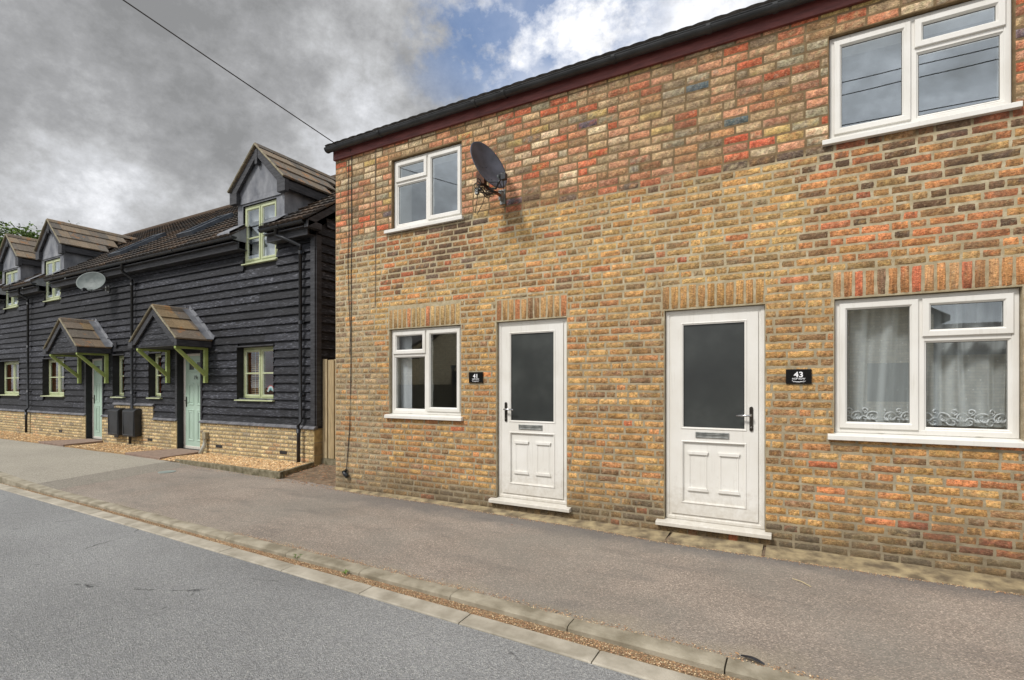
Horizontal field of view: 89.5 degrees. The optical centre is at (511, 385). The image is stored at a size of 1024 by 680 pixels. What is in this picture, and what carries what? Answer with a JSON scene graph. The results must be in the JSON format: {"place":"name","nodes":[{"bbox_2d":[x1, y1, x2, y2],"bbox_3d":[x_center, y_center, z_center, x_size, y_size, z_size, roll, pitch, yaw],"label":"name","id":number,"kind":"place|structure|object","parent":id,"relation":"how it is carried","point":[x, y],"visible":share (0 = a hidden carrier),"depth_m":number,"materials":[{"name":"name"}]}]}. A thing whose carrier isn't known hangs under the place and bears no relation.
{"place":"outdoors","nodes":[
{"label":"outdoors","id":0,"kind":"place"},
{"bbox_2d":[38,439,102,446],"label":"doorstep path","id":1,"kind":"structure","parent":0,"point":[64,443],"depth_m":12.65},
{"bbox_2d":[0,439,167,483],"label":"pale footway","id":2,"kind":"structure","parent":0,"point":[37,463],"depth_m":9.65,"materials":[{"name":"grey asphalt"}]},
{"bbox_2d":[38,461,187,488],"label":"patched footway","id":3,"kind":"structure","parent":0,"point":[98,477],"depth_m":8.42,"materials":[{"name":"grey asphalt"}]},
{"bbox_2d":[0,431,312,470],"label":"gravel","id":4,"kind":"structure","parent":0,"point":[241,461],"depth_m":10.09,"materials":[{"name":"beige gravel"}]},
{"bbox_2d":[125,448,198,461],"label":"doorstep path","id":5,"kind":"structure","parent":0,"point":[159,454],"depth_m":10.48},
{"bbox_2d":[0,489,642,679],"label":"road","id":6,"kind":"structure","parent":0,"point":[83,596],"depth_m":3.30,"materials":[{"name":"grey asphalt"}]},
{"bbox_2d":[0,483,704,679],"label":"channel","id":7,"kind":"object","parent":6,"relation":"on","point":[611,661],"visible":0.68,"depth_m":3.59,"materials":[{"name":"concrete"}]},
{"bbox_2d":[1,483,1023,679],"bbox_3d":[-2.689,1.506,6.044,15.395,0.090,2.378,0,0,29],"label":"grit","id":8,"kind":"object","parent":7,"relation":"on","point":[463,608],"visible":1,"depth_m":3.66,"materials":[{"name":"gravel"}]},
{"bbox_2d":[0,0,765,237],"label":"sky","id":9,"kind":"structure","parent":0,"point":[110,121],"materials":[{"name":"grey"}]},
{"bbox_2d":[58,465,1023,679],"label":"pavement","id":10,"kind":"structure","parent":0,"point":[833,623],"depth_m":3.92,"materials":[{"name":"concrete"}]},
{"bbox_2d":[158,470,175,472],"bbox_3d":[-5.816,1.462,8.706,0.260,0.018,0.260,0,0,29],"label":"access cover","id":11,"kind":"object","parent":10,"relation":"on","point":[169,471],"visible":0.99,"depth_m":8.71,"materials":[{"name":"metal"}]},
{"bbox_2d":[180,464,335,487],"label":"fallen leaves","id":12,"kind":"object","parent":10,"relation":"on","point":[300,477],"visible":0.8,"depth_m":8.05,"materials":[{"name":"brown plant"}]},
{"bbox_2d":[333,487,1023,594],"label":"wall foot fillet","id":13,"kind":"object","parent":10,"relation":"on","point":[960,578],"depth_m":4.46,"materials":[{"name":"beige concrete"}]},
{"bbox_2d":[761,547,765,556],"bbox_3d":[2.222,1.479,4.551,0.026,0.042,0.267,0,0,29],"label":"fillet joint","id":14,"kind":"object","parent":13,"relation":"in","point":[763,552],"visible":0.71,"depth_m":4.53,"materials":[{"name":"concrete"}]},
{"bbox_2d":[740,654,764,664],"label":"feather litter","id":15,"kind":"object","parent":10,"relation":"on","point":[754,658],"visible":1,"depth_m":2.78,"materials":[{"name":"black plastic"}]},
{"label":"back ground","id":16,"kind":"structure","parent":0,"visible":0},
{"bbox_2d":[0,220,69,278],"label":"tree","id":17,"kind":"object","parent":16,"relation":"on","point":[25,233],"visible":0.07,"depth_m":35.42,"materials":[{"name":"green plant"}]},
{"bbox_2d":[0,142,335,466],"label":"weatherboarded terrace","id":18,"kind":"structure","parent":16,"relation":"on","point":[170,332],"depth_m":11.00,"materials":[{"name":"wood"}]},
{"bbox_2d":[0,361,19,395],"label":"window","id":19,"kind":"structure","parent":18,"relation":"in","point":[7,393],"depth_m":16.00,"materials":[{"name":"green paint"}]},
{"bbox_2d":[4,269,21,309],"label":"window","id":20,"kind":"structure","parent":18,"relation":"in","point":[12,273],"depth_m":15.82,"materials":[{"name":"green paint"}]},
{"bbox_2d":[15,273,22,303],"bbox_3d":[-15.239,-2.945,15.915,0.890,1.070,0.024,0,0,29],"label":"curtain","id":21,"kind":"object","parent":18,"relation":"hanging from","point":[16,278],"visible":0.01,"depth_m":15.98,"materials":[{"name":"white fabric"}]},
{"bbox_2d":[43,258,60,301],"bbox_3d":[-12.797,-2.931,14.410,1.042,1.153,0.125,0,0,29],"label":"window","id":22,"kind":"structure","parent":18,"relation":"in","point":[54,297],"depth_m":14.45,"materials":[{"name":"green paint"}]},
{"bbox_2d":[42,359,64,396],"bbox_3d":[-12.703,-0.212,14.404,1.412,1.053,0.245,0,0,29],"label":"window","id":23,"kind":"structure","parent":18,"relation":"in","point":[51,394],"depth_m":14.46,"materials":[{"name":"green paint"}]},
{"bbox_2d":[54,362,63,391],"bbox_3d":[-12.611,-0.235,14.548,1.230,0.910,0.045,0,0,29],"label":"slatted blind","id":24,"kind":"object","parent":18,"relation":"attached to","point":[56,379],"visible":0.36,"depth_m":14.74,"materials":[{"name":"white plastic"}]},
{"bbox_2d":[57,262,65,295],"bbox_3d":[-12.727,-2.945,14.506,0.890,1.070,0.024,0,0,29],"label":"curtain","id":25,"kind":"object","parent":18,"relation":"hanging from","point":[58,268],"visible":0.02,"depth_m":14.49,"materials":[{"name":"white fabric"}]},
{"bbox_2d":[76,272,108,292],"bbox_3d":[-10.088,-2.485,12.436,0.634,0.527,0.440,0,0,-40],"label":"satellite dish","id":26,"kind":"object","parent":18,"relation":"attached to","point":[89,281],"visible":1,"depth_m":12.46,"materials":[{"name":"grey plastic"}]},
{"bbox_2d":[92,359,101,438],"bbox_3d":[-10.575,0.340,13.273,0.866,2.080,0.106,0,0,29],"label":"front door","id":27,"kind":"structure","parent":18,"relation":"in","point":[96,377],"depth_m":13.36,"materials":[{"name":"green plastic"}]},
{"bbox_2d":[110,356,125,397],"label":"window","id":28,"kind":"structure","parent":18,"relation":"in","point":[121,358],"depth_m":12.78,"materials":[{"name":"green paint"}]},
{"bbox_2d":[107,232,166,256],"bbox_3d":[-9.691,-3.631,13.389,0.620,0.849,1.120,0,0,29],"label":"roof window","id":29,"kind":"structure","parent":18,"relation":"in","point":[145,241],"depth_m":13.23,"materials":[{"name":"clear glass"}]},
{"bbox_2d":[146,354,162,398],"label":"window","id":30,"kind":"structure","parent":18,"relation":"in","point":[157,356],"depth_m":11.96,"materials":[{"name":"green paint"}]},
{"bbox_2d":[184,353,199,449],"bbox_3d":[-6.863,0.340,11.193,0.876,2.080,0.106,0,0,29],"label":"front door","id":31,"kind":"structure","parent":18,"relation":"in","point":[191,375],"depth_m":11.26,"materials":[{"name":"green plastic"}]},
{"bbox_2d":[176,212,233,237],"bbox_3d":[-7.332,-3.828,12.382,0.620,0.814,1.070,0,0,29],"label":"roof window","id":32,"kind":"structure","parent":18,"relation":"in","point":[211,222],"depth_m":12.20,"materials":[{"name":"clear glass"}]},
{"bbox_2d":[234,346,274,401],"bbox_3d":[-4.942,-0.222,10.053,1.167,1.053,0.245,0,0,29],"label":"window","id":33,"kind":"structure","parent":18,"relation":"in","point":[261,350],"depth_m":10.11,"materials":[{"name":"green paint"}]},
{"bbox_2d":[250,352,265,394],"bbox_3d":[-5.079,-0.245,10.326,0.460,0.910,0.045,0,0,29],"label":"slatted blind","id":34,"kind":"object","parent":18,"relation":"attached to","point":[255,376],"visible":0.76,"depth_m":10.34,"materials":[{"name":"white plastic"}]},
{"bbox_2d":[241,199,277,265],"bbox_3d":[-4.841,-2.931,9.951,1.042,1.153,0.125,0,0,29],"label":"window","id":35,"kind":"structure","parent":18,"relation":"in","point":[261,207],"depth_m":9.95,"materials":[{"name":"green paint"}]},
{"bbox_2d":[252,205,274,257],"bbox_3d":[-4.772,-2.945,10.046,0.890,1.070,0.024,0,0,29],"label":"curtain","id":36,"kind":"object","parent":18,"relation":"hanging from","point":[270,247],"visible":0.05,"depth_m":10.19,"materials":[{"name":"white fabric"}]},
{"bbox_2d":[267,385,272,391],"bbox_3d":[-4.685,0.061,10.022,0.224,0.132,0.002,0,0,29],"label":"rainbow picture","id":37,"kind":"object","parent":18,"relation":"attached to","point":[270,387],"visible":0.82,"depth_m":10.03},
{"bbox_2d":[175,459,313,478],"bbox_3d":[-4.779,1.436,9.247,3.220,0.168,1.021,0,0,29],"label":"stone edging","id":38,"kind":"object","parent":16,"relation":"on","point":[260,472],"visible":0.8,"depth_m":8.59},
{"bbox_2d":[283,464,335,485],"bbox_3d":[-2.827,1.434,8.372,1.880,0.082,1.300,0,0,29],"label":"dirt strip","id":39,"kind":"object","parent":16,"relation":"on","point":[329,478],"visible":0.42,"depth_m":8.20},
{"bbox_2d":[322,359,335,464],"bbox_3d":[-2.499,0.500,8.809,2.025,1.940,0.115,0,0,29],"label":"timber fence","id":40,"kind":"object","parent":16,"relation":"on","point":[329,412],"visible":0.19,"depth_m":9.18,"materials":[{"name":"brown wood"}]},
{"bbox_2d":[324,0,1023,578],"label":"brick terrace","id":41,"kind":"structure","parent":16,"relation":"on","point":[656,274],"depth_m":4.98,"materials":[{"name":"brick"}]},
{"bbox_2d":[123,0,335,143],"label":"overhead wire","id":42,"kind":"object","parent":41,"relation":"attached to","point":[224,68],"visible":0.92,"depth_m":5.96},
{"bbox_2d":[342,469,348,477],"bbox_3d":[-2.328,1.228,7.215,0.120,0.123,0.064,0,0,45],"label":"cable entry box","id":43,"kind":"object","parent":41,"relation":"attached to","point":[345,474],"visible":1,"depth_m":7.20,"materials":[{"name":"black plastic"}]},
{"bbox_2d":[346,150,351,468],"bbox_3d":[-2.279,-1.040,7.198,0.106,4.462,0.039,0,0,29],"label":"wall cable","id":44,"kind":"object","parent":41,"relation":"attached to","point":[351,307],"depth_m":7.19,"materials":[{"name":"black rubber"}]},
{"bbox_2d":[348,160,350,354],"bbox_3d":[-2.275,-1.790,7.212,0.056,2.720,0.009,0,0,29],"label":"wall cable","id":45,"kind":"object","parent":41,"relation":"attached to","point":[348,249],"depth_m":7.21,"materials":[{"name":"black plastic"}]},
{"bbox_2d":[375,151,375,302],"bbox_3d":[-1.846,-2.125,6.973,0.011,2.090,0.008,0,0,29],"label":"wall cable","id":46,"kind":"object","parent":41,"relation":"attached to","point":[375,228],"depth_m":6.97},
{"bbox_2d":[401,336,411,407],"bbox_3d":[-1.429,-0.171,6.944,0.195,1.082,0.021,0,0,28],"label":"curtain","id":47,"kind":"object","parent":41,"relation":"hanging from","point":[406,380],"visible":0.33,"depth_m":6.93,"materials":[{"name":"white fabric"}]},
{"bbox_2d":[384,325,462,420],"bbox_3d":[-1.117,-0.153,6.616,1.240,1.170,0.160,0,0,29],"label":"window","id":48,"kind":"structure","parent":41,"relation":"in","point":[430,412],"depth_m":6.62,"materials":[{"name":"white plastic"}]},
{"bbox_2d":[384,143,463,233],"bbox_3d":[-1.115,-2.496,6.615,1.255,0.965,0.160,0,0,29],"label":"window","id":49,"kind":"structure","parent":41,"relation":"in","point":[427,176],"depth_m":6.60,"materials":[{"name":"white plastic"}]},
{"bbox_2d":[469,372,482,382],"bbox_3d":[-0.432,-0.095,6.178,0.198,0.128,0.016,0,0,29],"label":"house number plate","id":50,"kind":"object","parent":41,"relation":"attached to","point":[475,377],"visible":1,"depth_m":6.17,"materials":[{"name":"black plastic"}]},
{"bbox_2d":[470,141,506,213],"bbox_3d":[-0.248,-2.318,5.753,0.402,0.788,0.540,0,0,1],"label":"satellite dish","id":51,"kind":"object","parent":41,"relation":"attached to","point":[488,164],"visible":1,"depth_m":5.75,"materials":[{"name":"black plastic"}]},
{"bbox_2d":[488,318,570,512],"bbox_3d":[0.212,0.314,5.865,1.020,2.107,0.180,0,0,29],"label":"front door","id":52,"kind":"structure","parent":41,"relation":"in","point":[532,353],"depth_m":5.86,"materials":[{"name":"white plastic"}]},
{"bbox_2d":[655,305,771,539],"bbox_3d":[1.903,0.320,4.918,1.024,2.106,0.180,0,0,29],"label":"front door","id":53,"kind":"structure","parent":41,"relation":"in","point":[715,357],"depth_m":4.91,"materials":[{"name":"white plastic"}]},
{"bbox_2d":[786,369,811,383],"bbox_3d":[2.512,-0.078,4.527,0.198,0.128,0.016,0,0,29],"label":"house number plate","id":54,"kind":"object","parent":41,"relation":"attached to","point":[798,376],"visible":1,"depth_m":4.52,"materials":[{"name":"black plastic"}]},
{"bbox_2d":[822,0,1022,146],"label":"window","id":55,"kind":"structure","parent":41,"relation":"in","point":[913,46],"depth_m":4.15,"materials":[{"name":"white plastic"}]},
{"bbox_2d":[828,288,1023,447],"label":"window","id":56,"kind":"structure","parent":41,"relation":"in","point":[916,431],"depth_m":4.14,"materials":[{"name":"white plastic"}]},
{"bbox_2d":[848,302,1005,426],"bbox_3d":[3.399,-0.193,4.270,1.249,1.045,0.108,0,0,29],"label":"net curtain","id":57,"kind":"object","parent":41,"relation":"hanging from","point":[965,383],"visible":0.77,"depth_m":4.24,"materials":[{"name":"white fabric"}]},
{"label":"ground","id":58,"kind":"structure","parent":0,"visible":0},
{"bbox_2d":[0,472,817,679],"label":"kerb","id":59,"kind":"structure","parent":58,"relation":"on","point":[707,660],"depth_m":3.58,"materials":[{"name":"concrete"}]}
]}

